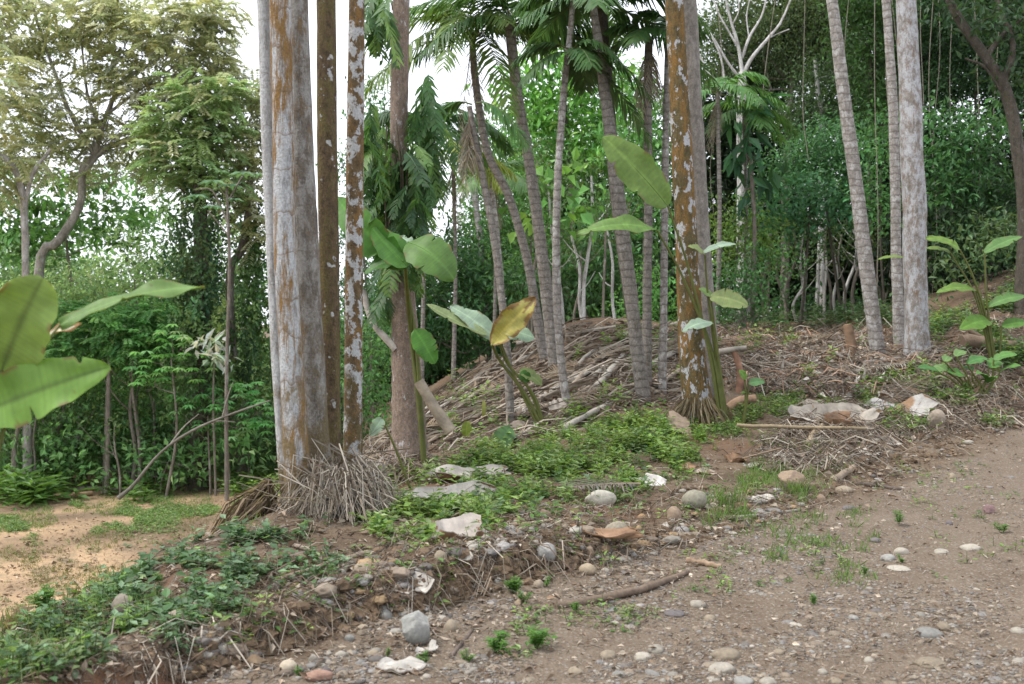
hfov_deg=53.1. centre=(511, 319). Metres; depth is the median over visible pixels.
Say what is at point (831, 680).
stone
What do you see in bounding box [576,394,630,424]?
log
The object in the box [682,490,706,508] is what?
stone
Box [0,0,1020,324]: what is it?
sky
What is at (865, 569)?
weed
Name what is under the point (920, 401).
rock
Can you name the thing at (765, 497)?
stone
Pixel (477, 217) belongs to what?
slender palm
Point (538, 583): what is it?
stone
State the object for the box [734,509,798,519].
branch
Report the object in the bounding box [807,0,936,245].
forest tree
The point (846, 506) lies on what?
stone
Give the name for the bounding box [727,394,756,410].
stump
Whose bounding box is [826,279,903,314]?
forest bush
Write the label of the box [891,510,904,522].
weed
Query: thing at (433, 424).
fallen frond
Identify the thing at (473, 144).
slender palm
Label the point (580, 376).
log
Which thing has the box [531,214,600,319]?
sapling
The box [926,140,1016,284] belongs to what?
forest bush
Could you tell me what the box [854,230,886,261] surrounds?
sapling
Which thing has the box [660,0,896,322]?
forest tree
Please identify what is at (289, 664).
stone
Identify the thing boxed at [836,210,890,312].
sapling
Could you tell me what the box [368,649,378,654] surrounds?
stone
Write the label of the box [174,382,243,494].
sapling
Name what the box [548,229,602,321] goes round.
sapling
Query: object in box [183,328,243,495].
silver leaf shrub
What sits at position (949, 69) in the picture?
liana
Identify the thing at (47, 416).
forest bush
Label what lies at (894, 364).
fallen frond
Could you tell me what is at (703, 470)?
palm bract
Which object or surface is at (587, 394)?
fallen frond
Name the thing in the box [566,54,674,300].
forest tree
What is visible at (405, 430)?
broadleaf tree
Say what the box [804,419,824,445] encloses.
branch
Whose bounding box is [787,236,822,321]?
sapling
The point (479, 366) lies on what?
log
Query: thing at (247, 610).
weed
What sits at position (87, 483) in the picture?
sapling
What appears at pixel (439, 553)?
stone
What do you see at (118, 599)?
stone
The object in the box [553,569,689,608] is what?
branch
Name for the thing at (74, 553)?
dirt clearing
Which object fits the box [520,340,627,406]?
log
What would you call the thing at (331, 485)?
pile of sticks
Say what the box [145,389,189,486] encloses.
sapling
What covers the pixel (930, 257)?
sapling
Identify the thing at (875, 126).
liana
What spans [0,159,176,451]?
layered tree
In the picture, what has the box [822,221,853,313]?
sapling
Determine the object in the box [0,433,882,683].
grass
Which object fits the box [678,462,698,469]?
palm bract
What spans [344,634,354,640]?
stone
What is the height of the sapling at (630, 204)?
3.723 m
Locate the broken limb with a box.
[363,290,396,350]
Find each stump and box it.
[719,345,746,392]
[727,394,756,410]
[843,324,856,353]
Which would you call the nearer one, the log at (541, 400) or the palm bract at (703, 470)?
the palm bract at (703, 470)
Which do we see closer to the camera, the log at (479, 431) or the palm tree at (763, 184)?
the log at (479, 431)
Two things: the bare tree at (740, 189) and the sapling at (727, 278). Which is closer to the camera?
the bare tree at (740, 189)
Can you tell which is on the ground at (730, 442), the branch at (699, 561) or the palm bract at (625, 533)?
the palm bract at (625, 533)
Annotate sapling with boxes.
[3,406,74,474]
[11,336,55,478]
[32,417,48,471]
[50,352,76,477]
[54,393,104,486]
[65,348,104,485]
[73,404,151,493]
[80,314,130,494]
[96,309,162,489]
[103,340,175,489]
[112,355,182,468]
[123,362,173,486]
[126,407,186,483]
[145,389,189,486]
[154,353,211,485]
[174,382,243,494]
[190,372,261,486]
[215,400,270,479]
[499,130,566,334]
[503,196,560,343]
[514,216,568,273]
[520,155,573,326]
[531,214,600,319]
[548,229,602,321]
[560,154,610,319]
[569,185,639,316]
[572,199,637,317]
[593,191,643,216]
[712,226,735,288]
[726,188,765,315]
[733,205,763,311]
[756,193,780,317]
[758,236,799,316]
[759,265,784,321]
[765,227,800,320]
[771,215,806,304]
[774,231,823,321]
[779,212,823,311]
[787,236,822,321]
[794,232,846,318]
[806,216,852,316]
[807,211,839,310]
[809,241,857,312]
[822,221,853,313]
[831,216,885,311]
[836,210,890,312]
[837,218,878,311]
[843,231,887,302]
[849,220,885,252]
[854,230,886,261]
[874,221,901,305]
[928,224,939,291]
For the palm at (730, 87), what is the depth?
23.97 m
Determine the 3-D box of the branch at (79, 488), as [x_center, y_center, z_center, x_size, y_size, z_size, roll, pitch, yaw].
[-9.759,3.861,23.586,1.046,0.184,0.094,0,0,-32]
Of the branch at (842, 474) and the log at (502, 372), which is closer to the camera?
the branch at (842, 474)
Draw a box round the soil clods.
[176,393,1023,681]
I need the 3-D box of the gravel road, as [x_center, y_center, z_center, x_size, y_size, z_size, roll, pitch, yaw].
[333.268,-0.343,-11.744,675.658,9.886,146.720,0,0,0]
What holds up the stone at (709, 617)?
on the gravel road
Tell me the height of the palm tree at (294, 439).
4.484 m
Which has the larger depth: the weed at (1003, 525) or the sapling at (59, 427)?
the sapling at (59, 427)
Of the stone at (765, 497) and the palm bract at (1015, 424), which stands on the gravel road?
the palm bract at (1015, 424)
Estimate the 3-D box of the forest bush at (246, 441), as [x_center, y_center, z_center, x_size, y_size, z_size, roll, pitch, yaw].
[-7.784,3.189,23.280,4.950,1.753,2.421,0,0,0]
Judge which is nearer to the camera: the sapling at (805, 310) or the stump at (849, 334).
the stump at (849, 334)
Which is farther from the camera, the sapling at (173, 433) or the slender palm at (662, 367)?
the sapling at (173, 433)
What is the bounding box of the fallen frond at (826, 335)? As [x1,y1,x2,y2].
[800,333,840,344]
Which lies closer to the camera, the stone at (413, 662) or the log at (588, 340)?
the stone at (413, 662)
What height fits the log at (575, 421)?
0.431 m
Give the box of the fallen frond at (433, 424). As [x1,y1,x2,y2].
[426,416,464,432]
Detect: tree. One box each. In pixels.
[0,0,255,463]
[0,15,51,474]
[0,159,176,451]
[0,218,268,479]
[43,292,187,490]
[53,244,185,377]
[94,154,267,305]
[120,63,263,490]
[122,324,217,497]
[165,381,274,492]
[178,67,265,478]
[180,170,262,500]
[257,0,284,510]
[269,0,310,510]
[291,0,331,462]
[315,72,408,436]
[316,0,341,465]
[343,0,364,462]
[364,217,523,384]
[387,0,428,461]
[445,102,584,318]
[463,41,662,318]
[476,185,671,318]
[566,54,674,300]
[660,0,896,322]
[665,0,715,423]
[683,0,717,396]
[700,0,790,319]
[708,190,805,329]
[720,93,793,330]
[723,159,889,329]
[747,45,886,319]
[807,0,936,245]
[826,0,885,355]
[869,0,1023,314]
[875,0,1023,273]
[881,0,904,349]
[896,0,931,354]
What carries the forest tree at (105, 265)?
on the ground at (730, 442)
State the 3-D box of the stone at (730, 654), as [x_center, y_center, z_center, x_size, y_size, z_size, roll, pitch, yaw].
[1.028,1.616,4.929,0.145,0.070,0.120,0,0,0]
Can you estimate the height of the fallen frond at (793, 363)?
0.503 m
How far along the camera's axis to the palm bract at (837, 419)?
12.99 m
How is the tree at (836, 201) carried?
on the ground at (730, 442)
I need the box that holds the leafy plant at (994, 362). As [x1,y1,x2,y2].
[918,349,1020,397]
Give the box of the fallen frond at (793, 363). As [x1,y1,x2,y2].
[769,345,819,382]
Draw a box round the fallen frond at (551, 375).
[538,359,582,379]
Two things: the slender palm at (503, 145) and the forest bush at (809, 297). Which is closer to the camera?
the slender palm at (503, 145)
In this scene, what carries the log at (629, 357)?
on the ground at (730, 442)
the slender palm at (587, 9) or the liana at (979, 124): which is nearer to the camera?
the slender palm at (587, 9)
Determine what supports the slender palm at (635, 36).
on the ground at (730, 442)
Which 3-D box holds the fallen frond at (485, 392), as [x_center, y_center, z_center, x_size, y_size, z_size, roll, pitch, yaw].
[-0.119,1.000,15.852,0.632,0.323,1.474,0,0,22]
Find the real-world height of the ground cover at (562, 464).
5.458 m
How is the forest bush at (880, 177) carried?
on the ground at (730, 442)
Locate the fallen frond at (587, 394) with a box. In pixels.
[566,384,615,403]
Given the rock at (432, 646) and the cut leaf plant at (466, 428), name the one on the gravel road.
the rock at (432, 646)
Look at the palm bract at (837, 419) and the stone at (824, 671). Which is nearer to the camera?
the stone at (824, 671)
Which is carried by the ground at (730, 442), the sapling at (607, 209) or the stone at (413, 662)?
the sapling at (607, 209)
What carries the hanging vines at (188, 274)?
hanging from the vine covered tree at (199, 154)
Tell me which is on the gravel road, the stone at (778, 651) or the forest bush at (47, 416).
the stone at (778, 651)
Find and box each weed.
[26,582,56,607]
[152,572,162,583]
[242,607,254,616]
[293,665,303,675]
[416,650,428,662]
[460,648,473,661]
[482,630,510,652]
[504,575,522,592]
[516,590,533,601]
[523,625,550,648]
[544,576,550,586]
[567,602,580,612]
[809,593,817,604]
[861,567,868,574]
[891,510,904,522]
[993,521,1009,532]
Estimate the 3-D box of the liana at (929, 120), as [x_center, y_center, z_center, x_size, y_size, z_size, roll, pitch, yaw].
[10.794,-4.624,26.192,0.377,8.162,0.115,0,0,-36]
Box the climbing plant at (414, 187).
[363,0,468,332]
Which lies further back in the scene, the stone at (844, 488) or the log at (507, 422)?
the log at (507, 422)
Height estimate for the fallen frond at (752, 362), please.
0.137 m
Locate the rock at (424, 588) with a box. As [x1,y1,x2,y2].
[392,571,434,594]
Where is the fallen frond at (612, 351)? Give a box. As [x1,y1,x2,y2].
[591,344,629,360]
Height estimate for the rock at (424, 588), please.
0.100 m
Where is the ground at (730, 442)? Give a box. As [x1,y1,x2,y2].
[0,264,1023,683]
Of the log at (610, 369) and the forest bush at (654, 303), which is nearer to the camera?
the log at (610, 369)
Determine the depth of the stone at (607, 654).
4.96 m
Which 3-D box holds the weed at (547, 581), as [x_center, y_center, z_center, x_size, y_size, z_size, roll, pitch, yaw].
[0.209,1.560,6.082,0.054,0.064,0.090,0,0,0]
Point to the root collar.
(680, 408)
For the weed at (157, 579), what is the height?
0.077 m
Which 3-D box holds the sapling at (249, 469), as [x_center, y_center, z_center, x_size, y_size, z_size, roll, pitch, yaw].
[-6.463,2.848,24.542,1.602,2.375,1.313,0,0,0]
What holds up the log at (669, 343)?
on the ground at (730, 442)
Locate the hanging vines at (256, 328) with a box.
[211,196,275,438]
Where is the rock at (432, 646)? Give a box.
[415,639,437,655]
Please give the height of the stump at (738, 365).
0.804 m
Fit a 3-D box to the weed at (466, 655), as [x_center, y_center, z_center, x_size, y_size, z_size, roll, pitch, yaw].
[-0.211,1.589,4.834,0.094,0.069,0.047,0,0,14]
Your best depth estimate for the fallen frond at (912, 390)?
14.99 m
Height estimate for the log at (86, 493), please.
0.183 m
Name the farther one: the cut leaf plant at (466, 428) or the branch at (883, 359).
the branch at (883, 359)
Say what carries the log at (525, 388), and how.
on the ground at (730, 442)
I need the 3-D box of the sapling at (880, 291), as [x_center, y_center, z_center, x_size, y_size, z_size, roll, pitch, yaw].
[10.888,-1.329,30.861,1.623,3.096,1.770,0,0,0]
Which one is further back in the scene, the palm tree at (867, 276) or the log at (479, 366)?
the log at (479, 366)
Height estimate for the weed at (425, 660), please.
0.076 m
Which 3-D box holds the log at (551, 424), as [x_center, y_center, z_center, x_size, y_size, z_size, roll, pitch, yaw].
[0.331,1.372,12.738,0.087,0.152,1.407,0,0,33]
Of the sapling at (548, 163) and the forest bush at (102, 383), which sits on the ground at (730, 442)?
the sapling at (548, 163)
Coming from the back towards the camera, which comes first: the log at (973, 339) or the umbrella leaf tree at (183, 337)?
the umbrella leaf tree at (183, 337)
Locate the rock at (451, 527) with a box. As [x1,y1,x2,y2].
[429,512,490,540]
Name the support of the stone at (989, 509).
on the gravel road
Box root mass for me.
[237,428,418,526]
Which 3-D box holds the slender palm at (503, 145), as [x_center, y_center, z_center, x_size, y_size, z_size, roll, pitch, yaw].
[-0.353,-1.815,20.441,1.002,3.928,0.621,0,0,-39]
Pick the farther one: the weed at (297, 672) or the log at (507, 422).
the log at (507, 422)
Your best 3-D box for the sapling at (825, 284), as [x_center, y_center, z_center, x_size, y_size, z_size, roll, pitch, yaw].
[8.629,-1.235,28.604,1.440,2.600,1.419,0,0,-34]
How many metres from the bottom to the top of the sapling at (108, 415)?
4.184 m
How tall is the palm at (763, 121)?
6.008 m
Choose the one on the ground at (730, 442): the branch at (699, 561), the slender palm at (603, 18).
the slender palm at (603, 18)
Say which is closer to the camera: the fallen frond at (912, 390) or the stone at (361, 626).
the stone at (361, 626)
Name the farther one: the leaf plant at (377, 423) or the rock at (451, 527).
the leaf plant at (377, 423)
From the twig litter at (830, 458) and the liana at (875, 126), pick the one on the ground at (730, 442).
the twig litter at (830, 458)
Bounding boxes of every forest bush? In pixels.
[0,355,119,472]
[0,404,127,486]
[55,350,217,477]
[62,420,275,493]
[340,298,425,436]
[591,255,676,322]
[713,230,824,331]
[742,102,899,316]
[758,279,861,322]
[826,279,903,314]
[834,97,932,313]
[883,90,1023,291]
[889,206,1016,312]
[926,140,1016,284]
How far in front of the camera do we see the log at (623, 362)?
16.09 m
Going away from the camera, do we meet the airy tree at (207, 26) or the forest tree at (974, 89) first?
the airy tree at (207, 26)
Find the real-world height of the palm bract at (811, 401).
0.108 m
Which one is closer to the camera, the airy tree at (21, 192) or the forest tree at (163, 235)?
the airy tree at (21, 192)
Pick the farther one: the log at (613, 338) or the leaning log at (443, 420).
the log at (613, 338)
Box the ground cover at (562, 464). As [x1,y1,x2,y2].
[0,262,1023,683]
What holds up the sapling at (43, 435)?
on the dirt clearing
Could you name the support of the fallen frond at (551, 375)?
on the ground at (730, 442)
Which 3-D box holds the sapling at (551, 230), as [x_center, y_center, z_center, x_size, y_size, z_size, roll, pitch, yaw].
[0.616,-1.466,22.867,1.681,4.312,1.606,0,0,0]
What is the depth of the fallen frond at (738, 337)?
19.26 m
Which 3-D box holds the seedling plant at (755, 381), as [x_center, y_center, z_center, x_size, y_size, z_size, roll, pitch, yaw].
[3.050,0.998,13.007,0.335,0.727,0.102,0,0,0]
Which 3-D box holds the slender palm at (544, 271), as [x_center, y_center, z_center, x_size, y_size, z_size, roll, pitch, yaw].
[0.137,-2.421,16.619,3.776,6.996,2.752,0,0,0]
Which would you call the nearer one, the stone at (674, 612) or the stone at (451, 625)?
the stone at (451, 625)
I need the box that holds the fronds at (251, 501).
[206,475,280,536]
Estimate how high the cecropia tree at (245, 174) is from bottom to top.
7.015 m
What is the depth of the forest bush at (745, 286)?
23.86 m
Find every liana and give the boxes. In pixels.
[710,0,722,225]
[760,2,774,131]
[802,4,808,159]
[844,0,848,223]
[874,0,877,282]
[891,0,898,117]
[920,1,924,118]
[928,4,936,292]
[932,0,940,220]
[949,17,952,150]
[974,1,979,248]
[991,26,999,181]
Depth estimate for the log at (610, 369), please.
15.43 m
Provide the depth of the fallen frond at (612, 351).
16.80 m
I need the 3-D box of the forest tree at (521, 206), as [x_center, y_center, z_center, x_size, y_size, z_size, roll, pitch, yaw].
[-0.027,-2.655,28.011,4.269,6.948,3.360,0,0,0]
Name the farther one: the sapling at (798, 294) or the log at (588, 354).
the sapling at (798, 294)
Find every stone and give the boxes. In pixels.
[111,593,132,616]
[279,659,296,670]
[304,669,332,681]
[308,654,316,661]
[335,650,347,656]
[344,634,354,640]
[357,624,367,629]
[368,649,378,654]
[369,656,432,674]
[379,609,392,619]
[401,610,429,645]
[434,550,446,562]
[443,619,457,631]
[533,579,543,587]
[536,543,556,561]
[540,509,550,517]
[568,666,583,674]
[579,563,595,574]
[585,490,616,504]
[585,546,593,558]
[600,650,615,658]
[605,521,627,541]
[611,670,625,677]
[634,652,651,660]
[648,644,664,653]
[664,609,684,616]
[667,506,681,521]
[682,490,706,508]
[690,600,705,607]
[703,614,715,620]
[708,662,735,673]
[710,647,740,660]
[734,676,753,683]
[759,677,776,683]
[773,648,784,653]
[778,470,805,488]
[817,494,825,503]
[817,668,827,674]
[827,677,841,683]
[834,485,852,492]
[842,505,854,509]
[848,614,858,619]
[864,656,874,662]
[870,537,880,542]
[880,554,894,560]
[886,565,910,571]
[893,547,908,554]
[913,627,943,637]
[914,656,946,668]
[926,409,945,427]
[934,548,948,553]
[937,622,951,630]
[947,473,957,478]
[959,544,980,550]
[983,504,995,513]
[1010,627,1023,633]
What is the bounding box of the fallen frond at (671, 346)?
[655,339,677,355]
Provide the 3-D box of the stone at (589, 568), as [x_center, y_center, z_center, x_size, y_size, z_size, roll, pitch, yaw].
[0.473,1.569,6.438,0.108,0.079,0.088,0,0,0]
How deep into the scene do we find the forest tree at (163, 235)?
31.00 m
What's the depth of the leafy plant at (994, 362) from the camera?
15.35 m
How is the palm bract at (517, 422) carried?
on the ground at (730, 442)
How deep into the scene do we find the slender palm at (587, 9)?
14.23 m
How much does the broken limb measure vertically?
0.637 m
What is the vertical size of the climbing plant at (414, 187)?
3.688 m
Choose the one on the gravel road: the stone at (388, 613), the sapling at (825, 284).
the stone at (388, 613)
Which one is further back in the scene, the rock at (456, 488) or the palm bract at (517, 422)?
the palm bract at (517, 422)
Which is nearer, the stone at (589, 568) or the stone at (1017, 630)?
the stone at (1017, 630)
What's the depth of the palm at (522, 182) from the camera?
21.94 m
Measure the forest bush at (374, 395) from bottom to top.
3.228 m
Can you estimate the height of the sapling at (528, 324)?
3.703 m
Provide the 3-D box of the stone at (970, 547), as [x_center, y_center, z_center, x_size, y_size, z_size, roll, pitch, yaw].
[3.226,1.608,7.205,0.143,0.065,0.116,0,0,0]
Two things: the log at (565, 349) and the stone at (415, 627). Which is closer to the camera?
the stone at (415, 627)
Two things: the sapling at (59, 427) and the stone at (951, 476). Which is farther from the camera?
the sapling at (59, 427)
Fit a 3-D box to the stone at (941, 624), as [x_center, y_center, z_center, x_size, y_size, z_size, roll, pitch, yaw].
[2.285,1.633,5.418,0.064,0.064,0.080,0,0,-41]
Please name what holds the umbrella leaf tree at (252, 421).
on the dirt clearing
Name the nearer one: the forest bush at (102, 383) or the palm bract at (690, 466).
the palm bract at (690, 466)
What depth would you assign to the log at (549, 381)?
15.70 m
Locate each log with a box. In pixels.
[51,491,92,499]
[366,415,426,442]
[389,426,478,446]
[414,379,455,434]
[426,377,494,413]
[426,398,495,427]
[428,409,480,442]
[433,371,503,428]
[446,363,483,389]
[463,394,576,437]
[469,370,557,421]
[473,353,512,381]
[494,378,558,392]
[500,349,537,369]
[506,394,518,446]
[514,366,598,412]
[516,325,615,344]
[519,420,565,435]
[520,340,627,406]
[537,377,586,401]
[544,323,625,365]
[555,336,592,369]
[561,388,634,428]
[565,329,599,337]
[569,348,609,389]
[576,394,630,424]
[577,321,677,365]
[589,350,629,378]
[593,353,623,389]
[601,324,667,342]
[612,320,670,373]
[619,346,658,362]
[650,368,679,391]
[652,347,677,365]
[667,336,677,347]
[959,329,1022,350]
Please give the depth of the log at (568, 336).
18.78 m
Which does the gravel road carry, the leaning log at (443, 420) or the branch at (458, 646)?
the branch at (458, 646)
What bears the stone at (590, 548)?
on the ground at (730, 442)
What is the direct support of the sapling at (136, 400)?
on the dirt clearing
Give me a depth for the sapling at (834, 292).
28.54 m
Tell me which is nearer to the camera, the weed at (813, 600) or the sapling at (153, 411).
the weed at (813, 600)
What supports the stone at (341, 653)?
on the gravel road
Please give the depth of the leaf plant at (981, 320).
16.58 m
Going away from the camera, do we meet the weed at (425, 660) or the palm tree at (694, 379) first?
the weed at (425, 660)
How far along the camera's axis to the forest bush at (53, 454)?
23.13 m
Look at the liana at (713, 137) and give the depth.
25.39 m
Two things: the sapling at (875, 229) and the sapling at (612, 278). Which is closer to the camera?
the sapling at (612, 278)
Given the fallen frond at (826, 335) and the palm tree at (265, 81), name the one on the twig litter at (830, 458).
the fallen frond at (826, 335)
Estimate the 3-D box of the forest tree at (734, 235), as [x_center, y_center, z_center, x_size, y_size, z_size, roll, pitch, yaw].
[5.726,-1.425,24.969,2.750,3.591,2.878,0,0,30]
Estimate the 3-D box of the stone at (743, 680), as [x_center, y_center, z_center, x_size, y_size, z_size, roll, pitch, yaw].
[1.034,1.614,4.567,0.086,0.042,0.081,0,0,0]
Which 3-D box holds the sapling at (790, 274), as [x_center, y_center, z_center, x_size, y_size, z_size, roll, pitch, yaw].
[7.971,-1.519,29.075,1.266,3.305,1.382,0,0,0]
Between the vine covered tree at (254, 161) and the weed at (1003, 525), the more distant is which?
the vine covered tree at (254, 161)
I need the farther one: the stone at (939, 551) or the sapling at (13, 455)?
the sapling at (13, 455)
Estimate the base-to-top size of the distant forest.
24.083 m
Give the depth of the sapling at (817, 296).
31.21 m
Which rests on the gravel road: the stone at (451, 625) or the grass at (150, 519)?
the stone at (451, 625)
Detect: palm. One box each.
[364,0,564,362]
[364,109,508,378]
[409,0,628,370]
[432,160,552,359]
[434,101,535,421]
[438,141,518,381]
[451,113,491,360]
[470,131,516,313]
[510,0,722,401]
[511,0,656,404]
[544,0,645,317]
[602,16,707,392]
[631,8,703,394]
[652,71,788,328]
[702,96,801,328]
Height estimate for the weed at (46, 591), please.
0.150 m
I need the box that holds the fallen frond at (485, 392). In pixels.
[479,373,522,397]
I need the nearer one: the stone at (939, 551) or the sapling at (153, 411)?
the stone at (939, 551)
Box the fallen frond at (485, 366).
[466,355,511,374]
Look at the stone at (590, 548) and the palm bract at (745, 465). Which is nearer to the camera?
the stone at (590, 548)
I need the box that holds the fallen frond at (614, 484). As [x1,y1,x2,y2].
[557,477,640,492]
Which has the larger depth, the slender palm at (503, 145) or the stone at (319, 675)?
the slender palm at (503, 145)
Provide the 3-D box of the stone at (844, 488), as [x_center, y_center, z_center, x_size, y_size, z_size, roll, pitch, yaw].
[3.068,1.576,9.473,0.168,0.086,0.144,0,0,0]
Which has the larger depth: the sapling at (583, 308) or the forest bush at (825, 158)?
the forest bush at (825, 158)
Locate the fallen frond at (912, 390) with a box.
[882,375,933,403]
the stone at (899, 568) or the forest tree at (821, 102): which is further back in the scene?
the forest tree at (821, 102)
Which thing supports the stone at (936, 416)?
on the ground at (730, 442)
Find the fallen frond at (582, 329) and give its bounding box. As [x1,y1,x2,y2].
[563,326,602,332]
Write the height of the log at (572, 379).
0.649 m
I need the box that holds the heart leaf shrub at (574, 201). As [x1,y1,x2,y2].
[498,147,605,243]
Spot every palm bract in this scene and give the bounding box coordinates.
[456,551,472,561]
[493,420,528,430]
[548,398,565,413]
[560,523,646,538]
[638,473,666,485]
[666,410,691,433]
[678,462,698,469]
[696,467,716,474]
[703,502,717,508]
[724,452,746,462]
[743,462,758,468]
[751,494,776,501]
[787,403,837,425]
[802,399,824,403]
[823,411,854,425]
[838,402,882,424]
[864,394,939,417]
[878,390,893,397]
[1009,421,1021,426]
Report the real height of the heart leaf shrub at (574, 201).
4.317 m
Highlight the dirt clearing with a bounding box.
[0,479,279,620]
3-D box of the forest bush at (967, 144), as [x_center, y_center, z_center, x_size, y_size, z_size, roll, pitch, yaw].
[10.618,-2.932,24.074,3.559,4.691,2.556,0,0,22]
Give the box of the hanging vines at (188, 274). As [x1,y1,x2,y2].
[152,182,260,450]
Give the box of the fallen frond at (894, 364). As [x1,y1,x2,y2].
[855,359,930,372]
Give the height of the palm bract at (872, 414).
0.277 m
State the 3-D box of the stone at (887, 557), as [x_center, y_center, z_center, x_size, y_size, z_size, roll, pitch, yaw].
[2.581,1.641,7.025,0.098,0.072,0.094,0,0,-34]
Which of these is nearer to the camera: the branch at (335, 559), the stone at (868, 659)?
the stone at (868, 659)
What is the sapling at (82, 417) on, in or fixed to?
on the dirt clearing
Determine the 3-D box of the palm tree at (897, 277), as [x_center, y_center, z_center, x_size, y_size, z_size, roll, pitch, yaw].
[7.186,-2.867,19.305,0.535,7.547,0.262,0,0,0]
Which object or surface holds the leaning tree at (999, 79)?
on the ground at (730, 442)
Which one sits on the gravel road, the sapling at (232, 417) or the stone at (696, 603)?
the stone at (696, 603)
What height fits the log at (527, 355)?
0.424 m
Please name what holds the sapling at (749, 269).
on the ground at (730, 442)
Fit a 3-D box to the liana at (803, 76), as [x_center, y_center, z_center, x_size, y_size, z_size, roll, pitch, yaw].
[7.461,-6.341,26.021,0.100,4.590,0.244,0,0,0]
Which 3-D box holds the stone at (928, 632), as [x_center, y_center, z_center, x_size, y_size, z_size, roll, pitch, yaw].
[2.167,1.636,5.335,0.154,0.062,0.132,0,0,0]
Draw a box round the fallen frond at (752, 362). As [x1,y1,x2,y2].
[730,359,771,364]
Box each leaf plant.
[0,275,204,451]
[338,197,456,467]
[369,417,410,487]
[426,296,544,428]
[461,421,471,444]
[481,400,485,420]
[491,425,515,449]
[576,135,747,424]
[878,235,1023,375]
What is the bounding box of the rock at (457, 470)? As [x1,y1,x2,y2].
[421,464,512,480]
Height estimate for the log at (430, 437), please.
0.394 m
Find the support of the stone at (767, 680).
on the gravel road
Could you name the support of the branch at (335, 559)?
on the ground at (730, 442)
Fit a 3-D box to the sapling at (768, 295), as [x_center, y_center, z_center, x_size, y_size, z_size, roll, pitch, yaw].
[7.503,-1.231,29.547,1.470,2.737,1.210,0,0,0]
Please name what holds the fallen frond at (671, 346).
on the ground at (730, 442)
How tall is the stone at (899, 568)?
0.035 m
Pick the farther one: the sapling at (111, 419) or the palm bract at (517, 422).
the sapling at (111, 419)
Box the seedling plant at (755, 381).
[739,370,764,423]
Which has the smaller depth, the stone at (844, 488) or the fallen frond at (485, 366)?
the stone at (844, 488)
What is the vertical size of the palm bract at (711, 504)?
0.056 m
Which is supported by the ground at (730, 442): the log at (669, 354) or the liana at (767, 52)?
the log at (669, 354)
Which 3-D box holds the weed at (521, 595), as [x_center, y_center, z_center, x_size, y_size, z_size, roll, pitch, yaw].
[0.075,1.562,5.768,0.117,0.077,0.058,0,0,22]
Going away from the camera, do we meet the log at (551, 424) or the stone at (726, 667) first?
the stone at (726, 667)
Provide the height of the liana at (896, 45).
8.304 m
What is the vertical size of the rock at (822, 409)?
0.295 m
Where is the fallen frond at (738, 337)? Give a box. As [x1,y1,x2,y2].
[718,334,762,344]
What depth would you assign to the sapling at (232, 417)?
23.37 m
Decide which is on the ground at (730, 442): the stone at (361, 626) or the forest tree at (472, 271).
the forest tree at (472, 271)
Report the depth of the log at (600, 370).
15.98 m
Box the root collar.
[673,396,740,430]
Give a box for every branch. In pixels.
[66,486,110,490]
[117,383,269,499]
[278,550,368,579]
[293,543,322,562]
[376,512,459,545]
[449,616,483,658]
[486,519,553,528]
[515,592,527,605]
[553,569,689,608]
[686,557,720,567]
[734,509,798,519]
[737,423,866,429]
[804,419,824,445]
[828,464,856,482]
[855,480,901,489]
[863,350,928,362]
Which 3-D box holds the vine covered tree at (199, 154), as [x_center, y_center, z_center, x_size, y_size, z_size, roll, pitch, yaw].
[-7.514,-0.978,23.914,3.387,10.121,2.449,0,0,0]
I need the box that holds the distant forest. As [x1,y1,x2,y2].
[0,0,1023,491]
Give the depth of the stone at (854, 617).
5.53 m
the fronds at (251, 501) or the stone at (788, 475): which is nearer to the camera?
the fronds at (251, 501)
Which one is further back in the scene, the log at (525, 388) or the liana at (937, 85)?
the liana at (937, 85)
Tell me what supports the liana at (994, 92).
hanging from the distant forest
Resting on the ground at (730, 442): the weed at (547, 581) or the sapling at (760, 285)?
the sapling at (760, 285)
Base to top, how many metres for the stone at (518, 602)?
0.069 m
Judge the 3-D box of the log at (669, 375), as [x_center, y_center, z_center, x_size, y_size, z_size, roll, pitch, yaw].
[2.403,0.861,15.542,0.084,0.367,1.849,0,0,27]
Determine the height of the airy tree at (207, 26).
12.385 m
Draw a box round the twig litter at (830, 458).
[0,270,1023,683]
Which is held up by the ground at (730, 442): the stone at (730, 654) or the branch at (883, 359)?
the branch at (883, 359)
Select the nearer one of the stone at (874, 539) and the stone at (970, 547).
the stone at (970, 547)
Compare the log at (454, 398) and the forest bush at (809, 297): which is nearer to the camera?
the log at (454, 398)
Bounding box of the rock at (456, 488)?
[397,480,497,501]
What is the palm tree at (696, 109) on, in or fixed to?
on the ground at (730, 442)
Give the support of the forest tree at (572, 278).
on the ground at (730, 442)
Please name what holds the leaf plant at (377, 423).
on the ground at (730, 442)
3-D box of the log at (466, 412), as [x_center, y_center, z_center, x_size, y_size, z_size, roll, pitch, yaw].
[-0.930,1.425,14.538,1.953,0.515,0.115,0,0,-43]
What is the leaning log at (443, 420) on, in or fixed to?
on the ground at (730, 442)
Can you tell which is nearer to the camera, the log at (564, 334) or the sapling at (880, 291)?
the log at (564, 334)
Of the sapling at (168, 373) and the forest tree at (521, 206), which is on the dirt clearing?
the sapling at (168, 373)
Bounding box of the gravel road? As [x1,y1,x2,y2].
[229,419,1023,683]

